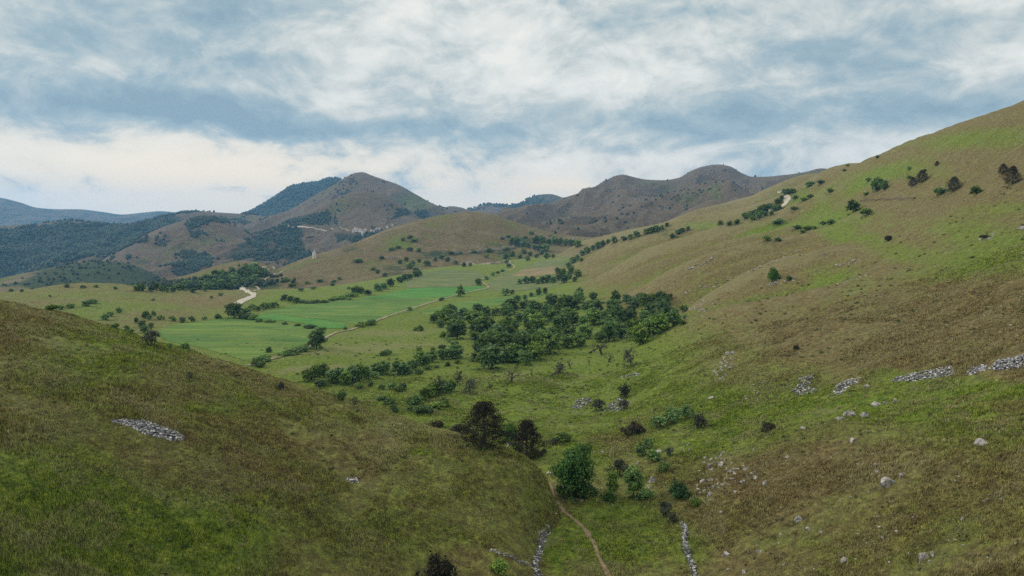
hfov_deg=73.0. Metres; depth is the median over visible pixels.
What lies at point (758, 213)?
tree
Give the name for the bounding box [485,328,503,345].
tree
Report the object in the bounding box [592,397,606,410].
bush
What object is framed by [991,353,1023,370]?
stone heap
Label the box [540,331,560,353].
tree
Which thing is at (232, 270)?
tree
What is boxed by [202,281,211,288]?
tree
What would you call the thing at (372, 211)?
mountain
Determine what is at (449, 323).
tree
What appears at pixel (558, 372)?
dead tree
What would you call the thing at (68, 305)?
bush
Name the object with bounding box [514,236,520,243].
tree
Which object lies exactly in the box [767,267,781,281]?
tree
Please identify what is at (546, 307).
tree
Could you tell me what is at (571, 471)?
tree
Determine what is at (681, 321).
bush
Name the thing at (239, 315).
bush
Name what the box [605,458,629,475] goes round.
bush
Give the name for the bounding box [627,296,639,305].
tree
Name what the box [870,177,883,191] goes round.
tree
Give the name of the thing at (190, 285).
tree
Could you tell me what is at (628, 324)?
tree
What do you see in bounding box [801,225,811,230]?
bush
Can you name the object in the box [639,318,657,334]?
tree
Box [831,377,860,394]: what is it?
stone heap
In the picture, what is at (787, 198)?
road
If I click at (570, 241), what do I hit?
tree
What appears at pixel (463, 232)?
hill
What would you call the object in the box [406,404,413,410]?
bush
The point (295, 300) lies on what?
tree
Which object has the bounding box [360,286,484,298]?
field
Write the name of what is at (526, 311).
tree
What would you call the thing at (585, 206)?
mountain
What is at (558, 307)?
tree
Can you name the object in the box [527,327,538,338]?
tree
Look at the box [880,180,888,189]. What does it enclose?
tree
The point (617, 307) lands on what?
tree
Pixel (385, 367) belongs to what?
tree
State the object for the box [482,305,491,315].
tree
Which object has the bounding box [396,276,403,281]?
tree
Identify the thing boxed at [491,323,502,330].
tree
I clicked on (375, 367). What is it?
tree
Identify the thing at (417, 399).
tree
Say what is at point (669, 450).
bush
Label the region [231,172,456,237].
mountain
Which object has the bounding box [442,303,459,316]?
tree
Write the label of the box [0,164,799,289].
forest
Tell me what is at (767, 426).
bush
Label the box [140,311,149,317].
tree
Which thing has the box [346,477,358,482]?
stone heap
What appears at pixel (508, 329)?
tree
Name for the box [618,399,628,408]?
bush
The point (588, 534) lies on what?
path
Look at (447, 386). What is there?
tree
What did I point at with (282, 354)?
hedge
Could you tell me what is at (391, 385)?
bush
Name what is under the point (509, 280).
field
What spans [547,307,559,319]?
tree
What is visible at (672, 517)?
bush
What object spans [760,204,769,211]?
tree
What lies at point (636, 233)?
tree
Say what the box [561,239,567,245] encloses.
tree
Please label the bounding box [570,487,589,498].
bush
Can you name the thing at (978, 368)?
stone heap
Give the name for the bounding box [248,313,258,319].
bush
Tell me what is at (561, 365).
orchard tree
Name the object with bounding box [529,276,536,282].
tree
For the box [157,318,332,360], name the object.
field
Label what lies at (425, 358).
tree
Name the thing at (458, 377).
orchard tree
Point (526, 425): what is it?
pine tree
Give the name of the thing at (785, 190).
tree
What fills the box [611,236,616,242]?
tree
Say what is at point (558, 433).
weeds
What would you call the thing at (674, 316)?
tree
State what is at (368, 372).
tree
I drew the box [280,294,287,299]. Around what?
tree
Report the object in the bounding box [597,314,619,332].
tree
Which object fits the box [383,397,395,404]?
bush
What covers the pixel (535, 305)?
tree
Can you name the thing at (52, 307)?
bush
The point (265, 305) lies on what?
bush
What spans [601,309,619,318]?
tree
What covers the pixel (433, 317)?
tree
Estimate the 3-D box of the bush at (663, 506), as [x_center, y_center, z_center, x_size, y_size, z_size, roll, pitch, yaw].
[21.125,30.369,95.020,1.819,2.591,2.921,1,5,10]
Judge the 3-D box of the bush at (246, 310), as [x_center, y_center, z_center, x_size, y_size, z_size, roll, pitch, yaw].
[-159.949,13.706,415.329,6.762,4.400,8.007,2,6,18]
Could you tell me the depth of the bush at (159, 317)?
368.85 m
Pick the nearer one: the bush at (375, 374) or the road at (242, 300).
the bush at (375, 374)
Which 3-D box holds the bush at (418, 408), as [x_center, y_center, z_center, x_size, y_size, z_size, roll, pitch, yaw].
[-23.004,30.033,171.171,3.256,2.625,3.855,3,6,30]
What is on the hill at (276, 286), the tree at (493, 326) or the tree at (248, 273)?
the tree at (248, 273)
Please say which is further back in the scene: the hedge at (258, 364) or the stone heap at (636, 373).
the hedge at (258, 364)
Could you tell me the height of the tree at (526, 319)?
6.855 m
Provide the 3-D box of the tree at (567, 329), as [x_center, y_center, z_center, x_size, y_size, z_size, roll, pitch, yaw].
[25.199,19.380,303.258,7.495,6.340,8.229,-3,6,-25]
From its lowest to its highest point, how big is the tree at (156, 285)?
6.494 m
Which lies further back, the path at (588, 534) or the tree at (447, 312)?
the tree at (447, 312)
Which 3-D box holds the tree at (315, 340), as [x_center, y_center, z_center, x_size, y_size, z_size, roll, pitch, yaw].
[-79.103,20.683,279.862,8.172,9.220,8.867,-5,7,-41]
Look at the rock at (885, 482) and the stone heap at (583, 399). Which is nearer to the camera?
the rock at (885, 482)
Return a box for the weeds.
[0,181,1023,575]
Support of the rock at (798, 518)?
on the valley floor
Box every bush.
[45,304,60,309]
[65,303,74,307]
[81,300,91,305]
[99,314,109,319]
[110,323,118,328]
[141,327,161,345]
[156,315,164,319]
[179,342,190,348]
[237,312,245,318]
[241,307,252,312]
[241,313,251,318]
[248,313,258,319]
[252,306,261,310]
[260,302,271,308]
[269,301,279,307]
[276,380,285,388]
[313,379,327,386]
[335,390,346,400]
[350,396,357,405]
[352,258,363,262]
[354,382,363,387]
[370,371,379,377]
[376,395,386,400]
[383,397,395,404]
[387,381,395,388]
[389,404,398,411]
[394,385,404,391]
[399,382,406,389]
[403,396,412,404]
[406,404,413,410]
[413,404,426,413]
[413,551,456,575]
[423,364,433,369]
[424,406,434,411]
[427,402,444,409]
[427,420,444,426]
[439,330,446,336]
[439,397,449,406]
[449,423,470,431]
[490,558,508,575]
[504,421,516,440]
[547,437,557,444]
[556,432,572,442]
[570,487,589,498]
[585,487,598,495]
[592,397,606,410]
[602,492,616,502]
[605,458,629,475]
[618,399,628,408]
[619,419,646,435]
[635,443,646,455]
[636,487,654,498]
[643,438,653,448]
[646,449,660,461]
[651,415,666,427]
[657,460,669,472]
[659,501,672,516]
[664,406,682,423]
[664,446,674,455]
[666,513,678,522]
[668,478,694,500]
[678,320,686,325]
[679,305,687,311]
[681,404,694,417]
[689,411,712,427]
[689,496,701,507]
[760,421,775,431]
[762,235,771,240]
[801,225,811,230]
[804,180,814,186]
[826,219,835,224]
[859,207,873,215]
[884,235,891,240]
[933,187,947,195]
[969,185,981,194]
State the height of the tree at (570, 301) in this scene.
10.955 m
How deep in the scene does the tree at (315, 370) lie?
223.77 m
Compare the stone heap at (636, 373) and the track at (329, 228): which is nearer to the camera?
the stone heap at (636, 373)
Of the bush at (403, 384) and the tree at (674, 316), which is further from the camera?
the tree at (674, 316)
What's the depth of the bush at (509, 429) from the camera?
144.96 m
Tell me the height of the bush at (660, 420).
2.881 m
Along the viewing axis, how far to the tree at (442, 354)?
264.67 m
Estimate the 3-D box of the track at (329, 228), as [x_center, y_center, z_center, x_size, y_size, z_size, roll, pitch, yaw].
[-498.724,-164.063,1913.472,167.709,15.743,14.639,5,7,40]
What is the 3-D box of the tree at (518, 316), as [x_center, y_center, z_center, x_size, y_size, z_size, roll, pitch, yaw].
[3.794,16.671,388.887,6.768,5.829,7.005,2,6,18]
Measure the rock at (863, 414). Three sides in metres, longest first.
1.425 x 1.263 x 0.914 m
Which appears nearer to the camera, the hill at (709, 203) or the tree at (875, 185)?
the tree at (875, 185)
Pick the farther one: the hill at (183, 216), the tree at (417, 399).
the hill at (183, 216)
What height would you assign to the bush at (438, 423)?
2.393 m
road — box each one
[235,285,255,303]
[781,194,790,206]
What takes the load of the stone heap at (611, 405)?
on the valley floor
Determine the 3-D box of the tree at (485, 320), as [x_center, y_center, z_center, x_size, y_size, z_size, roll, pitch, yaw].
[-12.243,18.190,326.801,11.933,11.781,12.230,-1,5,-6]
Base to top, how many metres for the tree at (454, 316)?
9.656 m
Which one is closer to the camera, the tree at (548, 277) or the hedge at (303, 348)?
the hedge at (303, 348)
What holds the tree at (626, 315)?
on the valley floor
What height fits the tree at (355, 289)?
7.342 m
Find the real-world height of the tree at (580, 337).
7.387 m
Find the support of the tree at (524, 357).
on the valley floor
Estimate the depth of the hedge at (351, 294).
533.51 m
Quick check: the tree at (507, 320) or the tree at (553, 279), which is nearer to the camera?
the tree at (507, 320)
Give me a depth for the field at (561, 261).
834.00 m
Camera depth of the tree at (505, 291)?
546.73 m
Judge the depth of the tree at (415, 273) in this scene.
741.51 m
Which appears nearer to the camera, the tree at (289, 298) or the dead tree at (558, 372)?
the dead tree at (558, 372)
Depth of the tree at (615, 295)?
398.57 m
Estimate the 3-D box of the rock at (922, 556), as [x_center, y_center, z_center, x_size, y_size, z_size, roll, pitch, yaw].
[34.931,23.000,58.623,0.884,1.253,0.535,-12,-9,10]
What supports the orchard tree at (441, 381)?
on the valley floor
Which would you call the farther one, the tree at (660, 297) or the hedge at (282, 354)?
the tree at (660, 297)
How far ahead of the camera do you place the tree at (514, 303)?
429.36 m
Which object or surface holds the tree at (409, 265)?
on the hill at (463, 232)
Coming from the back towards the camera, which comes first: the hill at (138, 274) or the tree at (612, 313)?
the hill at (138, 274)
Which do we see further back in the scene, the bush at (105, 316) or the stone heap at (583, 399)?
the bush at (105, 316)
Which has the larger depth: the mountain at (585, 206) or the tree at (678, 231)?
the mountain at (585, 206)
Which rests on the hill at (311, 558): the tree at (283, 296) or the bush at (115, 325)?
the bush at (115, 325)
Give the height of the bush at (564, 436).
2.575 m
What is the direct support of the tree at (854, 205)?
on the valley floor
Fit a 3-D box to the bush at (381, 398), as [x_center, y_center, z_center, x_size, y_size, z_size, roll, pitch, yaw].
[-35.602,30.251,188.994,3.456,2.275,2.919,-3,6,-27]
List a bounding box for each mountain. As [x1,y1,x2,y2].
[0,198,174,225]
[212,191,420,268]
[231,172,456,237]
[255,179,335,215]
[495,164,825,229]
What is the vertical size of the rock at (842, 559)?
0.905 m
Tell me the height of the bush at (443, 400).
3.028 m
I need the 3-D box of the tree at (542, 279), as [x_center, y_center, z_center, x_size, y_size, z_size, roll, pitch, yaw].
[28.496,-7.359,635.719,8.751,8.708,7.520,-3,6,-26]
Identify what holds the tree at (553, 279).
on the field at (509, 280)
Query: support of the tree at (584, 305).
on the valley floor
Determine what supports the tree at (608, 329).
on the valley floor
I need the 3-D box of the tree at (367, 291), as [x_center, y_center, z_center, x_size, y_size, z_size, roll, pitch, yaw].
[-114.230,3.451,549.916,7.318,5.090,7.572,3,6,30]
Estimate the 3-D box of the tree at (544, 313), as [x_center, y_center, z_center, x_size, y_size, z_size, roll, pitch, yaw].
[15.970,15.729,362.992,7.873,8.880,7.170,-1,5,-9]
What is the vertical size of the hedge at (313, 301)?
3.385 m
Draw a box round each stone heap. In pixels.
[110,418,184,441]
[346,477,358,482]
[570,397,591,408]
[604,398,629,411]
[621,372,639,378]
[792,375,818,394]
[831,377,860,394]
[891,366,954,381]
[967,364,990,374]
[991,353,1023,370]
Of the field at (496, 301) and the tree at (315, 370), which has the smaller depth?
the tree at (315, 370)
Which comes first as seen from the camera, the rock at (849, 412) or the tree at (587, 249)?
the rock at (849, 412)
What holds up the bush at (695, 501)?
on the valley floor
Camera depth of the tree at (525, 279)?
653.66 m
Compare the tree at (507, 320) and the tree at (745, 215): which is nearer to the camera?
the tree at (507, 320)
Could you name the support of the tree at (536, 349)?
on the valley floor
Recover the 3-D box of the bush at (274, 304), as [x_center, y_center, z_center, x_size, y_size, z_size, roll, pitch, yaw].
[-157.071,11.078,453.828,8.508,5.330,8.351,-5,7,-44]
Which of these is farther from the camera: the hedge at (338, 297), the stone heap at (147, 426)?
the hedge at (338, 297)
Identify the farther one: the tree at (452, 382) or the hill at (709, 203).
the hill at (709, 203)
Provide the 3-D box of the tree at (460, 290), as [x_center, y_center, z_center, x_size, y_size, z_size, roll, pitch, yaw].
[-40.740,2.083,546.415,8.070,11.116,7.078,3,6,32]
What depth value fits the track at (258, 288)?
780.71 m
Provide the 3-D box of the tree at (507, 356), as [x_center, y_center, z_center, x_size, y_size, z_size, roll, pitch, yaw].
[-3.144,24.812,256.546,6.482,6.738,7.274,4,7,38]
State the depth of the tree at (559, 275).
637.16 m
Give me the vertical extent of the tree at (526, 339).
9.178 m
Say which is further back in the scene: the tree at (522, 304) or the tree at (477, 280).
the tree at (477, 280)
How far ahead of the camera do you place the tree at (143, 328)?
320.91 m
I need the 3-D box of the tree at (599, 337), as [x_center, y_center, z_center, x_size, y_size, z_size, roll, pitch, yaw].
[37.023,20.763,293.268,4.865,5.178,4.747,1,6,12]
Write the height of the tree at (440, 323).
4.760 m
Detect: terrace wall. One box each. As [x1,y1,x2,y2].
[448,245,513,253]
[460,261,511,264]
[859,197,915,201]
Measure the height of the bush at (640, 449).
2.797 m
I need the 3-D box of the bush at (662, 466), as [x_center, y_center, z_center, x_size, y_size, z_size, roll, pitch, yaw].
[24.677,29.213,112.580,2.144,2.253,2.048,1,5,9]
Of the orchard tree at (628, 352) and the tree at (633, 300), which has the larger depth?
the tree at (633, 300)
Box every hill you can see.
[0,211,262,275]
[0,261,156,291]
[0,302,559,575]
[103,219,257,278]
[144,261,294,290]
[278,212,595,288]
[445,206,498,214]
[468,194,561,210]
[538,179,751,236]
[668,200,725,220]
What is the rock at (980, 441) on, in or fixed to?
on the valley floor
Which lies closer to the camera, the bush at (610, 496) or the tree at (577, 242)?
the bush at (610, 496)
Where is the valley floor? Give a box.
[0,100,1023,575]
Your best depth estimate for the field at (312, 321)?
382.49 m
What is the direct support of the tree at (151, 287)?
on the valley floor
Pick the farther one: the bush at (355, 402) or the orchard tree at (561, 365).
the orchard tree at (561, 365)
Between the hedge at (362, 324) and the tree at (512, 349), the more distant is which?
the hedge at (362, 324)
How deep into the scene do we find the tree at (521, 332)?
294.29 m
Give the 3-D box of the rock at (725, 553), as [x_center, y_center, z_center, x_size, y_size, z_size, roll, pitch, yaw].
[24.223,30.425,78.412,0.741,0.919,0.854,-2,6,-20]
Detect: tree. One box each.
[132,283,140,290]
[137,284,146,290]
[138,320,146,326]
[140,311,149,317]
[140,324,147,332]
[148,284,154,290]
[150,282,160,289]
[170,285,176,291]
[174,282,186,289]
[186,282,194,289]
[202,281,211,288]
[210,282,217,288]
[211,269,219,275]
[224,302,244,316]
[227,274,237,280]
[228,267,235,272]
[235,269,245,274]
[243,271,251,276]
[246,276,254,281]
[250,262,258,266]
[256,271,264,276]
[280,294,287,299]
[286,295,293,301]
[292,297,299,302]
[300,367,312,381]
[305,328,327,348]
[309,363,321,379]
[318,363,329,376]
[325,369,340,383]
[334,366,343,381]
[339,369,351,383]
[345,364,360,381]
[350,286,362,292]
[355,362,367,380]
[363,364,372,378]
[364,289,372,293]
[369,363,382,372]
[373,283,381,290]
[377,360,390,374]
[381,282,387,288]
[386,278,395,286]
[390,360,406,374]
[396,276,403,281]
[400,362,410,373]
[401,274,409,279]
[404,263,413,268]
[406,359,418,369]
[410,393,424,405]
[412,271,420,276]
[413,350,424,365]
[418,387,429,399]
[420,354,431,364]
[423,260,431,265]
[424,384,437,397]
[426,350,437,361]
[428,381,443,394]
[430,314,438,321]
[433,376,443,391]
[436,320,444,327]
[436,348,446,359]
[438,306,454,323]
[441,379,453,392]
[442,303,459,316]
[443,347,455,358]
[446,318,463,326]
[446,319,467,338]
[447,343,464,358]
[447,379,456,390]
[450,312,463,319]
[451,399,512,450]
[453,370,462,384]
[455,284,465,295]
[458,307,467,316]
[463,308,483,323]
[463,378,477,393]
[468,321,478,332]
[469,335,497,359]
[470,330,479,340]
[471,303,483,311]
[474,278,481,284]
[474,314,496,333]
[474,343,504,368]
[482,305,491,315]
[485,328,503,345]
[491,307,500,315]
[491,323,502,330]
[492,331,523,348]
[494,323,515,332]
[497,316,514,329]
[499,299,519,313]
[499,302,512,316]
[500,346,508,362]
[501,288,509,294]
[502,342,523,361]
[504,367,520,381]
[506,418,547,460]
[508,237,515,244]
[511,319,520,329]
[513,295,521,301]
[513,330,526,335]
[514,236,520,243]
[514,312,523,321]
[517,349,532,365]
[518,332,533,351]
[519,299,530,308]
[520,240,525,246]
[521,306,537,322]
[522,275,529,282]
[523,299,542,311]
[523,317,529,327]
[524,341,546,359]
[525,322,535,331]
[526,312,548,329]
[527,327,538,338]
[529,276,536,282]
[530,330,545,344]
[532,235,539,242]
[535,287,541,294]
[538,276,546,283]
[539,310,549,323]
[540,235,547,242]
[540,303,552,312]
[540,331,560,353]
[541,243,549,250]
[543,252,550,258]
[543,293,557,306]
[544,326,562,341]
[545,274,550,281]
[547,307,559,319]
[547,439,598,497]
[549,363,565,376]
[550,276,557,282]
[551,312,570,333]
[553,303,561,313]
[555,271,562,279]
[555,362,565,369]
[556,295,564,306]
[559,306,574,313]
[559,333,575,347]
[560,275,568,282]
[560,294,581,309]
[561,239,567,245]
[561,325,575,335]
[565,309,579,325]
[567,239,574,246]
[569,257,576,263]
[572,291,585,302]
[572,330,587,345]
[573,240,581,246]
[573,269,581,276]
[577,315,587,324]
[578,323,593,336]
[580,301,589,310]
[583,308,602,324]
[584,246,591,253]
[588,298,606,310]
[589,291,597,299]
[594,241,600,247]
[594,331,604,341]
[594,341,610,354]
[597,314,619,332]
[599,320,618,340]
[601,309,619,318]
[605,299,620,309]
[605,469,620,493]
[610,289,621,303]
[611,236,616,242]
[613,303,623,316]
[615,323,627,338]
[617,308,635,322]
[617,382,630,398]
[621,293,630,303]
[622,347,637,365]
[622,465,645,495]
[623,304,637,317]
[623,321,634,327]
[625,327,634,338]
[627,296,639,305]
[629,318,640,325]
[629,323,650,345]
[633,231,641,236]
[637,293,652,308]
[638,310,651,321]
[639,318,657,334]
[644,301,656,314]
[647,227,655,233]
[648,311,669,332]
[654,289,670,301]
[655,295,670,307]
[656,298,672,312]
[666,309,681,325]
[674,229,681,234]
[741,212,749,218]
[754,210,763,217]
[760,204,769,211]
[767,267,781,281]
[781,188,789,194]
[788,188,795,193]
[845,199,860,212]
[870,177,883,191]
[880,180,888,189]
[907,177,918,185]
[915,170,928,182]
[946,176,961,191]
[998,164,1008,173]
[1002,165,1021,183]
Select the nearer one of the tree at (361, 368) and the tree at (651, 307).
the tree at (361, 368)
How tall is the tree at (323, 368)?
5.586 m
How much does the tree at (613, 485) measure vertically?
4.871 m
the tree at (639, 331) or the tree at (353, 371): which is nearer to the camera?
the tree at (353, 371)
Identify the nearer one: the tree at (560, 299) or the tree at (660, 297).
the tree at (660, 297)
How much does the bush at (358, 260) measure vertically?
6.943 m
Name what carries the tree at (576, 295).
on the valley floor
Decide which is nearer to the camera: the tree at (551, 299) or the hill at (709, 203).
the tree at (551, 299)
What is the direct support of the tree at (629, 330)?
on the valley floor
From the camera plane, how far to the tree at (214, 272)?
752.57 m
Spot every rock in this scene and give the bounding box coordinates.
[647,476,655,482]
[722,551,730,556]
[794,515,801,522]
[839,557,847,563]
[843,410,855,416]
[860,412,868,416]
[871,401,880,406]
[880,477,895,487]
[918,552,928,560]
[974,438,987,445]
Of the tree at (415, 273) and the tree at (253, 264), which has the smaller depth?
the tree at (415, 273)
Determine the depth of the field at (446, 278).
718.04 m
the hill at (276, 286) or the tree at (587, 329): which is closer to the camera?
the tree at (587, 329)
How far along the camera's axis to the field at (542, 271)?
754.40 m
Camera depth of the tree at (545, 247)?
1037.18 m
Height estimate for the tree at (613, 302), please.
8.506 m
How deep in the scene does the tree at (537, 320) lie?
333.94 m
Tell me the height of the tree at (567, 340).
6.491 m
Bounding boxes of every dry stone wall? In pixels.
[488,548,542,574]
[531,525,551,575]
[678,521,698,575]
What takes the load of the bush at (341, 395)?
on the hill at (311, 558)
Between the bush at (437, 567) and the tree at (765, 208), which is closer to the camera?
the bush at (437, 567)
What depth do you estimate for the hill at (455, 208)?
3051.75 m
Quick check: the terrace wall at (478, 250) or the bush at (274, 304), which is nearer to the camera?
the bush at (274, 304)
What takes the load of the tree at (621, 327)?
on the valley floor
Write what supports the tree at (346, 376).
on the valley floor
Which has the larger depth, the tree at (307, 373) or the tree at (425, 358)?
the tree at (425, 358)
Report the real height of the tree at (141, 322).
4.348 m
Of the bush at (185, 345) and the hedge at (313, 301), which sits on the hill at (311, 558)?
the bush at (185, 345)
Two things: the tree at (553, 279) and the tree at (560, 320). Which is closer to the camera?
the tree at (560, 320)
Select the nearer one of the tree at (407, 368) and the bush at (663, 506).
the bush at (663, 506)
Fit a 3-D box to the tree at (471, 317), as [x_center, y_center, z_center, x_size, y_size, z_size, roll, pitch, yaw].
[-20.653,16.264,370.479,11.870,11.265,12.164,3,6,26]
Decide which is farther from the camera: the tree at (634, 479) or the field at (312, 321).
the field at (312, 321)
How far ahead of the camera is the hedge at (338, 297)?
513.33 m
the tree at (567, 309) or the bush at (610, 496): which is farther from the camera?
the tree at (567, 309)
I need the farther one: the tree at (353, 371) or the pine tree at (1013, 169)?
the pine tree at (1013, 169)
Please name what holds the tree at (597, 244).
on the valley floor
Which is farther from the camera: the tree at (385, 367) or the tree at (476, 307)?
the tree at (476, 307)
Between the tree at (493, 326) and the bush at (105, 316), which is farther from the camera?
the bush at (105, 316)
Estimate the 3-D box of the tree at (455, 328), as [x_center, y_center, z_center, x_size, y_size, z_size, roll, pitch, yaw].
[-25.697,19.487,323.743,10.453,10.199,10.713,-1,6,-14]
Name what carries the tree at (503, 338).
on the valley floor
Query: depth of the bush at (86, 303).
405.67 m
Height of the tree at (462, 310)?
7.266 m
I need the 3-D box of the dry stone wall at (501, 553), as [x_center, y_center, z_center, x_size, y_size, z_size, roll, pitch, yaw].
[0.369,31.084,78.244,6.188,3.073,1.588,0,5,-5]
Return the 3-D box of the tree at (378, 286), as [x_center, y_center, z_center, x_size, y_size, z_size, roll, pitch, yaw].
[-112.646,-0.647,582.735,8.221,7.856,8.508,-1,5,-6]
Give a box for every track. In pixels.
[248,263,514,365]
[253,258,310,290]
[313,226,348,230]
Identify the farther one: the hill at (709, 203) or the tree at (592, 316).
the hill at (709, 203)
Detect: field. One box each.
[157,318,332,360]
[255,314,345,328]
[259,297,440,323]
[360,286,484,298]
[405,269,488,287]
[420,294,542,314]
[487,272,560,290]
[513,266,562,276]
[521,256,570,267]
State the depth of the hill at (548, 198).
3799.16 m
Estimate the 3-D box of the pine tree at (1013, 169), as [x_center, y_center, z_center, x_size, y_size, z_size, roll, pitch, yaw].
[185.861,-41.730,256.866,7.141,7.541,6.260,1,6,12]
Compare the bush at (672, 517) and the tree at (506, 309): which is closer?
the bush at (672, 517)
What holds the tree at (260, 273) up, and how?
on the hill at (276, 286)
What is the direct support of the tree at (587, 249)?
on the valley floor
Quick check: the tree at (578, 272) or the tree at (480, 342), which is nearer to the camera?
the tree at (480, 342)
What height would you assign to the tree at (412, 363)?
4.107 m
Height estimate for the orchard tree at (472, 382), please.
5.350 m
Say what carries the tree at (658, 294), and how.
on the valley floor
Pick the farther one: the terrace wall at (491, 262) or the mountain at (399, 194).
the mountain at (399, 194)
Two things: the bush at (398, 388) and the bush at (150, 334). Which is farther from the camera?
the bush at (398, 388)
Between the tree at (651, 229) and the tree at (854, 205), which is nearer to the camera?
the tree at (854, 205)
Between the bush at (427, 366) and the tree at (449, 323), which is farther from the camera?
the tree at (449, 323)
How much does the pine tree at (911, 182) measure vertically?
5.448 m
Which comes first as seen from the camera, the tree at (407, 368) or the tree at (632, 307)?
the tree at (407, 368)
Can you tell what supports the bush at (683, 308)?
on the valley floor
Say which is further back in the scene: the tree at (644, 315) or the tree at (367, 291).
the tree at (367, 291)
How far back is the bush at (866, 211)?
371.36 m
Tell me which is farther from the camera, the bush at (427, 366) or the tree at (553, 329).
the tree at (553, 329)
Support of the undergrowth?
on the valley floor
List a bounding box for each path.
[548,482,554,496]
[556,500,610,575]
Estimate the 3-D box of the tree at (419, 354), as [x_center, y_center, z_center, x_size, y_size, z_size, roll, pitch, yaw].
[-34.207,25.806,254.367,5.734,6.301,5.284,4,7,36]
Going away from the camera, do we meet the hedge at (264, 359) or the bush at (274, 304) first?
the hedge at (264, 359)
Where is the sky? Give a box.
[0,0,1023,213]
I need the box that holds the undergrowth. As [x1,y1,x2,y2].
[12,156,1017,575]
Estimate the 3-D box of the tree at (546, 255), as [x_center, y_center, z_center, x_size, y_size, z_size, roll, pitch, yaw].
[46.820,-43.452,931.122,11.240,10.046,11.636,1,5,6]
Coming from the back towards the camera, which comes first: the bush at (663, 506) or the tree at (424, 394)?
the tree at (424, 394)
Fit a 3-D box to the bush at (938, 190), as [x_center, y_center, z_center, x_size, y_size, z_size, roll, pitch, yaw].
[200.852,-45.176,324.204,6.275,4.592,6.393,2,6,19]
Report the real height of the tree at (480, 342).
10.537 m
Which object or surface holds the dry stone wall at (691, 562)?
on the valley floor
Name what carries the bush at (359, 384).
on the valley floor
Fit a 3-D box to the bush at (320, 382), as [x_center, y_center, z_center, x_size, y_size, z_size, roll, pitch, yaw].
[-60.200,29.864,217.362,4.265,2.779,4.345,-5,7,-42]
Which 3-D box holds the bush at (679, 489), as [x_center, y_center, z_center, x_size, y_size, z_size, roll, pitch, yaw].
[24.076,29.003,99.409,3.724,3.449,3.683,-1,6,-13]
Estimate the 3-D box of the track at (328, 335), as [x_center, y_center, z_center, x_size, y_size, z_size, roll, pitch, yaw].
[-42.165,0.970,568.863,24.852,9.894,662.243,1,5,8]
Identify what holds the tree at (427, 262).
on the hill at (463, 232)
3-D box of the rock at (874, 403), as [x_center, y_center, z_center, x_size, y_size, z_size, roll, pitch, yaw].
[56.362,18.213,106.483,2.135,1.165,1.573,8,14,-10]
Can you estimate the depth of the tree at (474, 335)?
309.43 m
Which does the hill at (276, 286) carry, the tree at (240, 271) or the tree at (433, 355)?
the tree at (240, 271)
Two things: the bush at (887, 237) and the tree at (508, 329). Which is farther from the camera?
the tree at (508, 329)
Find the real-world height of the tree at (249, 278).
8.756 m
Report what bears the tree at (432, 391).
on the valley floor
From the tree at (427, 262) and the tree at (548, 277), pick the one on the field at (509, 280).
the tree at (548, 277)
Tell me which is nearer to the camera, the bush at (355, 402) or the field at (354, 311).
the bush at (355, 402)
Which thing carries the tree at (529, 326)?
on the valley floor
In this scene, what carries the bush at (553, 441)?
on the valley floor
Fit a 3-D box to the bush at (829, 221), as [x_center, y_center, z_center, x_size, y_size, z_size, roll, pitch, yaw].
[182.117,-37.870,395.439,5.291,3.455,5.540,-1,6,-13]
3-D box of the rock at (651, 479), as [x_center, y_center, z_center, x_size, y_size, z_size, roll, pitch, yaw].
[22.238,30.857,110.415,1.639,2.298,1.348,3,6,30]
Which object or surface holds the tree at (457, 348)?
on the valley floor
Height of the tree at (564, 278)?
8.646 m
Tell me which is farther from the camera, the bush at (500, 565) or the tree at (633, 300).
the tree at (633, 300)
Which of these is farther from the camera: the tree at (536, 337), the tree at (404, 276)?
the tree at (404, 276)
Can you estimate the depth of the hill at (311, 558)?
76.40 m
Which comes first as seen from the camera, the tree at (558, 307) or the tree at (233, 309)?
the tree at (233, 309)
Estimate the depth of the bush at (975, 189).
277.53 m
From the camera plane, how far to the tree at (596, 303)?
391.43 m
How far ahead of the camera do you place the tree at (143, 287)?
514.53 m
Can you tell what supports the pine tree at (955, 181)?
on the valley floor
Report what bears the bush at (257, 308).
on the valley floor
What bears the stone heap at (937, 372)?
on the valley floor
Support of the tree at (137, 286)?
on the valley floor
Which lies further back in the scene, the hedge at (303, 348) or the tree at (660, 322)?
the hedge at (303, 348)
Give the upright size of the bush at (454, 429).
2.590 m
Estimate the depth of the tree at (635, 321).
326.09 m
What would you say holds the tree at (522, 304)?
on the valley floor
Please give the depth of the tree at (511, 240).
1080.81 m
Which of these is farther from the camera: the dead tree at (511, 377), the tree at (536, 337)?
the tree at (536, 337)
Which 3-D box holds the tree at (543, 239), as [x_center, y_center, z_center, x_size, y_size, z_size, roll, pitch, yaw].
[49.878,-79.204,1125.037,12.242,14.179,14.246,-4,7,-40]
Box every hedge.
[250,361,266,367]
[252,357,270,361]
[276,352,295,356]
[284,348,301,353]
[294,345,313,351]
[302,299,323,303]
[303,324,317,328]
[333,295,350,299]
[343,292,359,296]
[354,321,369,326]
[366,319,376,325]
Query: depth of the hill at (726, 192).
1573.52 m
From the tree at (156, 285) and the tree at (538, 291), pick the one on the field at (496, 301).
the tree at (538, 291)

